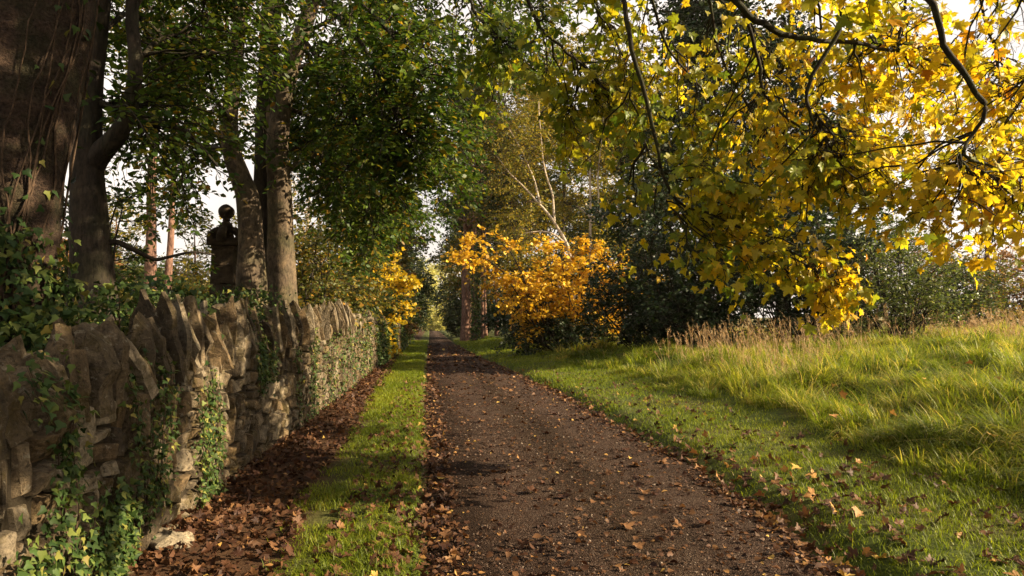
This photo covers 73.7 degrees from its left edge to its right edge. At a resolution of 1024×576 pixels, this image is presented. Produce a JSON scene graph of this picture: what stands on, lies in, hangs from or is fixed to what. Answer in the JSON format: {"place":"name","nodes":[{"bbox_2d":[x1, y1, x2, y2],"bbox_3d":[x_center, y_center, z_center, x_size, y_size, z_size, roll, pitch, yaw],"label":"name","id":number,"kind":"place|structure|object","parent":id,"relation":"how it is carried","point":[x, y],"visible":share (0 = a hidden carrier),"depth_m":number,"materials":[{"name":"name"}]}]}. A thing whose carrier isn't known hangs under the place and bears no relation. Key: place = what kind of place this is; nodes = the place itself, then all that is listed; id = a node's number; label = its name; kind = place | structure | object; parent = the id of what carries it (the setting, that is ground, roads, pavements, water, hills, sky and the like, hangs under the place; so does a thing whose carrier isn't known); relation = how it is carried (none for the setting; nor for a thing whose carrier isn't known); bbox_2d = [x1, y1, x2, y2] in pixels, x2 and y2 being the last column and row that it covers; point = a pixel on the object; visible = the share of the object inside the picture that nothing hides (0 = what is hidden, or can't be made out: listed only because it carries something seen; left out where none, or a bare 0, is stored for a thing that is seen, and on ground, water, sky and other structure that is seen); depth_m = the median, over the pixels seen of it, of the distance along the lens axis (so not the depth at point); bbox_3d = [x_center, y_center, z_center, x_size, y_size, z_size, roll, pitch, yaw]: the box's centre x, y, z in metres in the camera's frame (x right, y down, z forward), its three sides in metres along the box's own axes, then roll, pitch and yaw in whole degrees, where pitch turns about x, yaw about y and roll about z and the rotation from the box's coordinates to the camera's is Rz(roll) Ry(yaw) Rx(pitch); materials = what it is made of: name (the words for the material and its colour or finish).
{"place":"outdoors","nodes":[
{"label":"outdoors","id":0,"kind":"place"},
{"bbox_2d":[57,264,1023,575],"bbox_3d":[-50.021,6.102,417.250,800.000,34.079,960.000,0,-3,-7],"label":"ground","id":1,"kind":"structure","parent":0,"point":[325,516],"depth_m":6.39,"materials":[{"name":"plant"}]},
{"bbox_2d":[57,219,123,280],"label":"hillside bush","id":2,"kind":"object","parent":1,"relation":"on","point":[68,256],"depth_m":37.81,"materials":[{"name":"green plant"}]},
{"bbox_2d":[59,233,162,282],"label":"hillside bush","id":3,"kind":"object","parent":1,"relation":"on","point":[120,258],"visible":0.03,"depth_m":56.14,"materials":[{"name":"green plant"}]},
{"bbox_2d":[56,127,167,333],"bbox_3d":[-5.318,-0.218,8.034,2.483,3.645,2.369,2,-3,-30],"label":"elder bush","id":4,"kind":"object","parent":1,"relation":"on","point":[118,202],"visible":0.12,"depth_m":8.17,"materials":[{"name":"green plant"}]},
{"bbox_2d":[106,187,158,277],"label":"hillside tree","id":5,"kind":"object","parent":1,"relation":"on","point":[135,228],"visible":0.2,"depth_m":53.11,"materials":[{"name":"green plant"}]},
{"bbox_2d":[114,252,187,288],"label":"hillside bush","id":6,"kind":"object","parent":1,"relation":"on","point":[137,265],"visible":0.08,"depth_m":44.90,"materials":[{"name":"green plant"}]},
{"bbox_2d":[108,0,231,288],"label":"pine tree","id":7,"kind":"object","parent":1,"relation":"on","point":[149,268],"depth_m":23.68,"materials":[{"name":"brown plant"}]},
{"bbox_2d":[150,529,194,549],"bbox_3d":[-2.251,1.652,4.534,0.141,0.122,0.306,8,-10,33],"label":"fallen stone","id":8,"kind":"object","parent":1,"relation":"on","point":[164,538],"visible":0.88,"depth_m":4.48,"materials":[{"name":"stone"}]},
{"bbox_2d":[138,245,209,283],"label":"hillside bush","id":9,"kind":"object","parent":1,"relation":"on","point":[178,269],"visible":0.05,"depth_m":66.17,"materials":[{"name":"green plant"}]},
{"bbox_2d":[143,261,211,308],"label":"hillside bush","id":10,"kind":"object","parent":1,"relation":"on","point":[191,280],"visible":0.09,"depth_m":41.28,"materials":[{"name":"green plant"}]},
{"bbox_2d":[111,6,255,289],"bbox_3d":[-13.197,-6.444,27.684,4.821,16.964,5.698,-1,-3,18],"label":"pine tree","id":11,"kind":"object","parent":1,"relation":"on","point":[169,261],"visible":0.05,"depth_m":27.55,"materials":[{"name":"brown plant"}]},
{"bbox_2d":[163,243,210,286],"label":"hillside bush","id":12,"kind":"object","parent":1,"relation":"on","point":[178,262],"visible":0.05,"depth_m":46.44,"materials":[{"name":"green plant"}]},
{"bbox_2d":[157,202,218,284],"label":"hillside tree","id":13,"kind":"object","parent":1,"relation":"on","point":[199,224],"visible":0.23,"depth_m":57.30,"materials":[{"name":"green plant"}]},
{"bbox_2d":[103,0,281,316],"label":"beech tree","id":14,"kind":"object","parent":1,"relation":"on","point":[251,252],"visible":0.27,"depth_m":10.54,"materials":[{"name":"green plant"}]},
{"bbox_2d":[0,289,408,575],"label":"stone wall","id":15,"kind":"structure","parent":1,"relation":"on","point":[105,355],"depth_m":4.74,"materials":[{"name":"stone"}]},
{"bbox_2d":[6,333,99,564],"bbox_3d":[-2.249,0.802,3.388,0.227,1.154,0.703,0,-3,-7],"label":"ivy","id":16,"kind":"object","parent":15,"relation":"attached to","point":[74,471],"visible":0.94,"depth_m":3.35,"materials":[{"name":"green plant"}]},
{"bbox_2d":[0,297,128,352],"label":"ivy","id":17,"kind":"object","parent":15,"relation":"attached to","point":[66,313],"visible":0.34,"depth_m":4.41,"materials":[{"name":"green plant"}]},
{"bbox_2d":[0,458,155,575],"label":"ivy","id":18,"kind":"object","parent":15,"relation":"attached to","point":[113,559],"visible":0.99,"depth_m":3.73,"materials":[{"name":"green plant"}]},
{"bbox_2d":[56,271,223,338],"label":"ivy","id":19,"kind":"object","parent":15,"relation":"attached to","point":[107,290],"visible":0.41,"depth_m":5.54,"materials":[{"name":"green plant"}]},
{"bbox_2d":[118,346,183,538],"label":"ivy","id":20,"kind":"object","parent":15,"relation":"attached to","point":[160,456],"visible":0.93,"depth_m":4.50,"materials":[{"name":"green plant"}]},
{"bbox_2d":[191,360,227,508],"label":"ivy","id":21,"kind":"object","parent":15,"relation":"attached to","point":[207,488],"visible":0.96,"depth_m":5.65,"materials":[{"name":"green plant"}]},
{"bbox_2d":[174,267,298,318],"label":"ivy","id":22,"kind":"object","parent":15,"relation":"attached to","point":[262,295],"visible":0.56,"depth_m":8.19,"materials":[{"name":"green plant"}]},
{"bbox_2d":[238,296,280,396],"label":"ivy","id":23,"kind":"object","parent":15,"relation":"attached to","point":[265,357],"visible":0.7,"depth_m":7.65,"materials":[{"name":"green plant"}]},
{"bbox_2d":[292,327,340,428],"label":"ivy","id":24,"kind":"object","parent":15,"relation":"attached to","point":[315,352],"visible":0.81,"depth_m":10.87,"materials":[{"name":"green plant"}]},
{"bbox_2d":[319,286,374,395],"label":"ivy","id":25,"kind":"object","parent":15,"relation":"attached to","point":[356,359],"visible":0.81,"depth_m":16.04,"materials":[{"name":"green plant"}]},
{"bbox_2d":[369,302,398,367],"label":"ivy","id":26,"kind":"object","parent":15,"relation":"attached to","point":[386,356],"visible":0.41,"depth_m":24.21,"materials":[{"name":"green plant"}]},
{"bbox_2d":[400,315,409,351],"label":"ivy","id":27,"kind":"object","parent":15,"relation":"attached to","point":[404,343],"visible":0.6,"depth_m":37.37,"materials":[{"name":"green plant"}]},
{"bbox_2d":[0,0,413,350],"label":"beech tree","id":28,"kind":"object","parent":1,"relation":"on","point":[15,15],"visible":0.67,"depth_m":4.50,"materials":[{"name":"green plant"}]},
{"bbox_2d":[0,0,104,351],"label":"ivy","id":29,"kind":"object","parent":28,"relation":"attached to","point":[15,241],"visible":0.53,"depth_m":4.48,"materials":[{"name":"green plant"}]},
{"bbox_2d":[206,204,237,303],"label":"gate pier","id":30,"kind":"structure","parent":1,"relation":"on","point":[221,241],"depth_m":12.78,"materials":[{"name":"stone"}]},
{"bbox_2d":[65,0,452,326],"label":"beech tree","id":31,"kind":"object","parent":1,"relation":"on","point":[89,227],"visible":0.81,"depth_m":7.13,"materials":[{"name":"green plant"}]},
{"bbox_2d":[209,212,377,347],"bbox_3d":[-5.370,0.321,17.159,3.958,4.649,4.090,0,-3,-7],"label":"hedge bush","id":32,"kind":"object","parent":1,"relation":"on","point":[304,286],"visible":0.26,"depth_m":17.03,"materials":[{"name":"green plant"}]},
{"bbox_2d":[247,142,369,276],"bbox_3d":[-6.837,-1.921,23.657,4.095,8.373,3.940,-3,-4,42],"label":"birch tree","id":33,"kind":"object","parent":1,"relation":"on","point":[306,221],"visible":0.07,"depth_m":23.06,"materials":[{"name":"green plant"}]},
{"bbox_2d":[123,0,538,272],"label":"beech tree","id":34,"kind":"object","parent":1,"relation":"on","point":[418,29],"visible":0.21,"depth_m":9.95,"materials":[{"name":"green plant"}]},
{"bbox_2d":[293,213,403,347],"bbox_3d":[-5.332,0.207,20.012,4.289,5.043,4.324,0,-3,-7],"label":"hedge bush","id":35,"kind":"object","parent":1,"relation":"on","point":[374,290],"visible":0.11,"depth_m":19.72,"materials":[{"name":"green plant"}]},
{"bbox_2d":[302,236,421,346],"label":"hedge bush","id":36,"kind":"object","parent":1,"relation":"on","point":[391,298],"visible":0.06,"depth_m":23.50,"materials":[{"name":"green plant"}]},
{"bbox_2d":[329,241,426,359],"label":"hazel bush","id":37,"kind":"object","parent":1,"relation":"on","point":[402,284],"visible":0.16,"depth_m":26.15,"materials":[{"name":"yellow plant"}]},
{"bbox_2d":[326,208,432,324],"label":"woodland tree","id":38,"kind":"object","parent":1,"relation":"on","point":[405,260],"visible":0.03,"depth_m":58.99,"materials":[{"name":"green plant"}]},
{"bbox_2d":[364,247,423,340],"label":"hedge bush","id":39,"kind":"object","parent":1,"relation":"on","point":[406,327],"visible":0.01,"depth_m":37.79,"materials":[{"name":"green plant"}]},
{"bbox_2d":[384,260,431,343],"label":"hedge bush","id":40,"kind":"object","parent":1,"relation":"on","point":[411,321],"visible":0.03,"depth_m":45.25,"materials":[{"name":"green plant"}]},
{"bbox_2d":[244,0,576,303],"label":"beech tree","id":41,"kind":"object","parent":1,"relation":"on","point":[379,160],"visible":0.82,"depth_m":10.59,"materials":[{"name":"green plant"}]},
{"bbox_2d":[390,226,433,318],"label":"woodland tree","id":42,"kind":"object","parent":1,"relation":"on","point":[409,254],"visible":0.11,"depth_m":91.19,"materials":[{"name":"green plant"}]},
{"bbox_2d":[397,178,437,320],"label":"woodland tree","id":43,"kind":"object","parent":1,"relation":"on","point":[426,288],"visible":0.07,"depth_m":69.37,"materials":[{"name":"green plant"}]},
{"bbox_2d":[407,260,435,331],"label":"woodland tree","id":44,"kind":"object","parent":1,"relation":"on","point":[422,269],"visible":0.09,"depth_m":118.95,"materials":[{"name":"green plant"}]},
{"bbox_2d":[415,255,440,309],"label":"distant tree","id":45,"kind":"object","parent":1,"relation":"on","point":[433,272],"visible":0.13,"depth_m":158.30,"materials":[{"name":"yellow plant"}]},
{"bbox_2d":[424,307,442,330],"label":"distant bush","id":46,"kind":"object","parent":1,"relation":"on","point":[431,316],"visible":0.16,"depth_m":143.86,"materials":[{"name":"green plant"}]},
{"bbox_2d":[422,280,447,329],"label":"distant tree","id":47,"kind":"object","parent":1,"relation":"on","point":[438,283],"visible":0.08,"depth_m":148.31,"materials":[{"name":"green plant"}]},
{"bbox_2d":[425,308,445,330],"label":"distant bush","id":48,"kind":"object","parent":1,"relation":"on","point":[436,324],"visible":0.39,"depth_m":137.70,"materials":[{"name":"green plant"}]},
{"bbox_2d":[430,261,448,328],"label":"distant tree","id":49,"kind":"object","parent":1,"relation":"on","point":[438,270],"visible":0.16,"depth_m":169.92,"materials":[{"name":"green plant"}]},
{"bbox_2d":[425,236,461,313],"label":"woodland tree","id":50,"kind":"object","parent":1,"relation":"on","point":[454,269],"visible":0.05,"depth_m":117.73,"materials":[{"name":"green plant"}]},
{"bbox_2d":[434,287,461,336],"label":"evergreen bush","id":51,"kind":"object","parent":1,"relation":"on","point":[454,327],"visible":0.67,"depth_m":69.24,"materials":[{"name":"green plant"}]},
{"bbox_2d":[436,291,460,334],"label":"evergreen bush","id":52,"kind":"object","parent":1,"relation":"on","point":[447,311],"visible":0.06,"depth_m":82.80,"materials":[{"name":"green plant"}]},
{"bbox_2d":[418,107,500,333],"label":"pine tree","id":53,"kind":"object","parent":1,"relation":"on","point":[469,285],"visible":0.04,"depth_m":61.78,"materials":[{"name":"brown plant"}]},
{"bbox_2d":[431,226,493,307],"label":"woodland tree","id":54,"kind":"object","parent":1,"relation":"on","point":[439,245],"visible":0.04,"depth_m":95.22,"materials":[{"name":"green plant"}]},
{"bbox_2d":[423,55,507,341],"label":"pine tree","id":55,"kind":"object","parent":1,"relation":"on","point":[464,334],"visible":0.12,"depth_m":54.73,"materials":[{"name":"green plant"}]},
{"bbox_2d":[425,174,509,308],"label":"woodland tree","id":56,"kind":"object","parent":1,"relation":"on","point":[455,281],"visible":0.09,"depth_m":73.38,"materials":[{"name":"green plant"}]},
{"bbox_2d":[439,155,503,294],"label":"woodland tree","id":57,"kind":"object","parent":1,"relation":"on","point":[456,244],"visible":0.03,"depth_m":78.18,"materials":[{"name":"green plant"}]},
{"bbox_2d":[433,79,520,340],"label":"pine tree","id":58,"kind":"object","parent":1,"relation":"on","point":[465,220],"visible":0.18,"depth_m":52.91,"materials":[{"name":"green plant"}]},
{"bbox_2d":[469,239,481,340],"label":"trunk","id":59,"kind":"object","parent":58,"relation":"attached to","point":[472,328],"visible":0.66,"depth_m":52.80,"materials":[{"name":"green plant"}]},
{"bbox_2d":[457,288,499,332],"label":"evergreen bush","id":60,"kind":"object","parent":1,"relation":"on","point":[488,308],"visible":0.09,"depth_m":70.81,"materials":[{"name":"green plant"}]},
{"bbox_2d":[439,121,519,335],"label":"pine tree","id":61,"kind":"object","parent":1,"relation":"on","point":[485,328],"visible":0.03,"depth_m":59.08,"materials":[{"name":"brown plant"}]},
{"bbox_2d":[440,92,549,338],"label":"pine tree","id":62,"kind":"object","parent":1,"relation":"on","point":[482,296],"visible":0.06,"depth_m":56.02,"materials":[{"name":"green plant"}]},
{"bbox_2d":[453,101,537,335],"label":"pine tree","id":63,"kind":"object","parent":1,"relation":"on","point":[496,333],"visible":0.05,"depth_m":58.25,"materials":[{"name":"green plant"}]},
{"bbox_2d":[474,285,520,337],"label":"evergreen bush","id":64,"kind":"object","parent":1,"relation":"on","point":[485,321],"visible":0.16,"depth_m":45.74,"materials":[{"name":"green plant"}]},
{"bbox_2d":[448,38,570,332],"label":"birch tree","id":65,"kind":"object","parent":1,"relation":"on","point":[486,148],"visible":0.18,"depth_m":50.09,"materials":[{"name":"green plant"}]},
{"bbox_2d":[471,114,557,301],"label":"woodland tree","id":66,"kind":"object","parent":1,"relation":"on","point":[479,231],"visible":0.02,"depth_m":71.58,"materials":[{"name":"green plant"}]},
{"bbox_2d":[470,84,575,319],"bbox_3d":[0.329,-3.469,33.618,4.670,12.996,4.017,3,-4,-43],"label":"birch tree","id":67,"kind":"object","parent":1,"relation":"on","point":[522,234],"visible":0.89,"depth_m":33.52,"materials":[{"name":"green plant"}]},
{"bbox_2d":[495,278,555,339],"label":"evergreen bush","id":68,"kind":"object","parent":1,"relation":"on","point":[516,314],"visible":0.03,"depth_m":41.93,"materials":[{"name":"green plant"}]},
{"bbox_2d":[487,82,603,265],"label":"woodland tree","id":69,"kind":"object","parent":1,"relation":"on","point":[550,208],"visible":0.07,"depth_m":60.84,"materials":[{"name":"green plant"}]},
{"bbox_2d":[487,258,620,338],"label":"evergreen bush","id":70,"kind":"object","parent":1,"relation":"on","point":[519,307],"visible":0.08,"depth_m":38.50,"materials":[{"name":"green plant"}]},
{"bbox_2d":[441,224,668,348],"bbox_3d":[2.150,0.154,29.138,10.435,5.385,6.199,0,-3,-7],"label":"beech bush","id":71,"kind":"object","parent":1,"relation":"on","point":[536,290],"visible":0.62,"depth_m":28.30,"materials":[{"name":"orange plant"}]},
{"bbox_2d":[490,297,622,355],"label":"laurel bush","id":72,"kind":"object","parent":1,"relation":"on","point":[562,330],"visible":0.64,"depth_m":28.22,"materials":[{"name":"green plant"}]},
{"bbox_2d":[479,27,637,310],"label":"birch tree","id":73,"kind":"object","parent":1,"relation":"on","point":[540,192],"visible":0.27,"depth_m":44.03,"materials":[{"name":"green plant"}]},
{"bbox_2d":[107,344,1023,575],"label":"leaf litter","id":74,"kind":"object","parent":1,"relation":"on","point":[191,524],"visible":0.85,"depth_m":5.75,"materials":[{"name":"plant"}]},
{"bbox_2d":[538,29,641,288],"bbox_3d":[4.399,-5.521,37.424,5.832,17.481,4.407,0,-3,-7],"label":"birch tree","id":75,"kind":"object","parent":1,"relation":"on","point":[565,207],"visible":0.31,"depth_m":37.03,"materials":[{"name":"green plant"}]},
{"bbox_2d":[558,138,637,323],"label":"woodland tree","id":76,"kind":"object","parent":1,"relation":"on","point":[615,176],"visible":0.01,"depth_m":64.48,"materials":[{"name":"green plant"}]},
{"bbox_2d":[545,53,686,323],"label":"birch tree","id":77,"kind":"object","parent":1,"relation":"on","point":[621,171],"visible":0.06,"depth_m":47.30,"materials":[{"name":"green plant"}]},
{"bbox_2d":[565,63,687,295],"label":"woodland tree","id":78,"kind":"object","parent":1,"relation":"on","point":[587,230],"visible":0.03,"depth_m":53.77,"materials":[{"name":"green plant"}]},
{"bbox_2d":[255,336,1023,575],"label":"grass","id":79,"kind":"structure","parent":1,"relation":"on","point":[416,351],"depth_m":6.66,"materials":[{"name":"plant"}]},
{"bbox_2d":[570,225,718,349],"bbox_3d":[4.685,0.203,24.842,5.095,4.988,4.826,0,-3,-7],"label":"holly bush","id":80,"kind":"object","parent":1,"relation":"on","point":[621,305],"visible":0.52,"depth_m":24.36,"materials":[{"name":"green plant"}]},
{"bbox_2d":[569,117,791,351],"bbox_3d":[5.845,-1.440,22.367,7.178,8.512,5.869,2,-3,-31],"label":"holly bush","id":81,"kind":"object","parent":1,"relation":"on","point":[707,312],"visible":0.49,"depth_m":21.71,"materials":[{"name":"green plant"}]},
{"bbox_2d":[396,0,1023,335],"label":"maple tree","id":82,"kind":"object","parent":1,"relation":"on","point":[858,167],"visible":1,"depth_m":6.74,"materials":[{"name":"yellow plant"}]},
{"bbox_2d":[600,0,843,328],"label":"yew tree","id":83,"kind":"object","parent":1,"relation":"on","point":[693,18],"visible":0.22,"depth_m":35.95,"materials":[{"name":"green plant"}]},
{"bbox_2d":[496,319,1023,493],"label":"long grass","id":84,"kind":"structure","parent":1,"relation":"on","point":[980,423],"depth_m":10.74,"materials":[{"name":"plant"}]},
{"bbox_2d":[680,2,876,329],"bbox_3d":[14.393,-6.312,37.347,9.987,17.714,9.656,2,-4,-40],"label":"yew tree","id":85,"kind":"object","parent":1,"relation":"on","point":[792,95],"visible":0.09,"depth_m":35.30,"materials":[{"name":"green plant"}]},
{"bbox_2d":[680,132,912,342],"bbox_3d":[9.799,-1.173,23.314,7.066,8.646,7.494,0,-3,-7],"label":"holly bush","id":86,"kind":"object","parent":1,"relation":"on","point":[775,297],"visible":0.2,"depth_m":22.46,"materials":[{"name":"green plant"}]},
{"bbox_2d":[787,102,926,327],"bbox_3d":[17.361,-3.404,35.030,8.204,13.264,7.972,0,-3,-7],"label":"woodland tree","id":87,"kind":"object","parent":1,"relation":"on","point":[846,229],"visible":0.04,"depth_m":33.84,"materials":[{"name":"green plant"}]},
{"bbox_2d":[785,209,1004,341],"bbox_3d":[11.515,0.129,20.837,5.465,5.631,5.860,0,-3,-7],"label":"grey willow","id":88,"kind":"object","parent":1,"relation":"on","point":[893,297],"visible":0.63,"depth_m":20.42,"materials":[{"name":"green plant"}]},
{"bbox_2d":[859,237,967,327],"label":"hedge bush","id":89,"kind":"object","parent":1,"relation":"on","point":[922,265],"visible":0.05,"depth_m":43.38,"materials":[{"name":"green plant"}]},
{"bbox_2d":[888,244,1009,327],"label":"hedge bush","id":90,"kind":"object","parent":1,"relation":"on","point":[970,292],"visible":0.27,"depth_m":35.44,"materials":[{"name":"green plant"}]},
{"bbox_2d":[914,244,1023,327],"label":"hedge bush","id":91,"kind":"object","parent":1,"relation":"on","point":[1002,288],"visible":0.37,"depth_m":35.40,"materials":[{"name":"green plant"}]},
{"bbox_2d":[919,109,1023,322],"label":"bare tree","id":92,"kind":"object","parent":1,"relation":"on","point":[987,207],"visible":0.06,"depth_m":48.40,"materials":[{"name":"brown plant"}]},
{"bbox_2d":[960,228,1023,326],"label":"hedge bush","id":93,"kind":"object","parent":1,"relation":"on","point":[1005,254],"visible":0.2,"depth_m":38.62,"materials":[{"name":"green plant"}]},
{"bbox_2d":[987,268,1023,326],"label":"hedge bush","id":94,"kind":"object","parent":1,"relation":"on","point":[1021,299],"visible":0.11,"depth_m":38.82,"materials":[{"name":"green plant"}]},
{"bbox_3d":[-6.314,0.849,11.598,0.949,1.757,2.946,0,-3,-7],"label":"stone wall","id":95,"kind":"object","parent":1,"relation":"on","visible":0},
{"bbox_2d":[57,279,211,327],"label":"ivy","id":96,"kind":"object","parent":95,"relation":"attached to","point":[176,292],"visible":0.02,"depth_m":12.23,"materials":[{"name":"green plant"}]},
{"bbox_2d":[61,0,1023,320],"label":"sky","id":97,"kind":"structure","parent":0,"point":[964,9],"materials":[{"name":"white"}]},
{"bbox_2d":[419,329,841,575],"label":"road","id":98,"kind":"structure","parent":0,"point":[531,519],"depth_m":6.09,"materials":[{"name":"gravel"}]},
{"bbox_2d":[437,541,457,550],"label":"fallen leaf","id":99,"kind":"object","parent":98,"relation":"on","point":[445,545],"visible":0.88,"depth_m":4.77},
{"bbox_2d":[515,538,529,548],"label":"fallen leaf","id":100,"kind":"object","parent":98,"relation":"on","point":[521,543],"visible":1,"depth_m":4.84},
{"bbox_2d":[620,521,635,528],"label":"fallen leaf","id":101,"kind":"object","parent":98,"relation":"on","point":[627,525],"visible":1,"depth_m":5.18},
{"bbox_2d":[794,563,808,574],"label":"fallen leaf","id":102,"kind":"object","parent":98,"relation":"on","point":[805,570],"visible":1,"depth_m":4.30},
{"bbox_2d":[581,301,1023,385],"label":"dry grass","id":103,"kind":"structure","parent":0,"point":[838,331],"depth_m":18.27,"materials":[{"name":"plant"}]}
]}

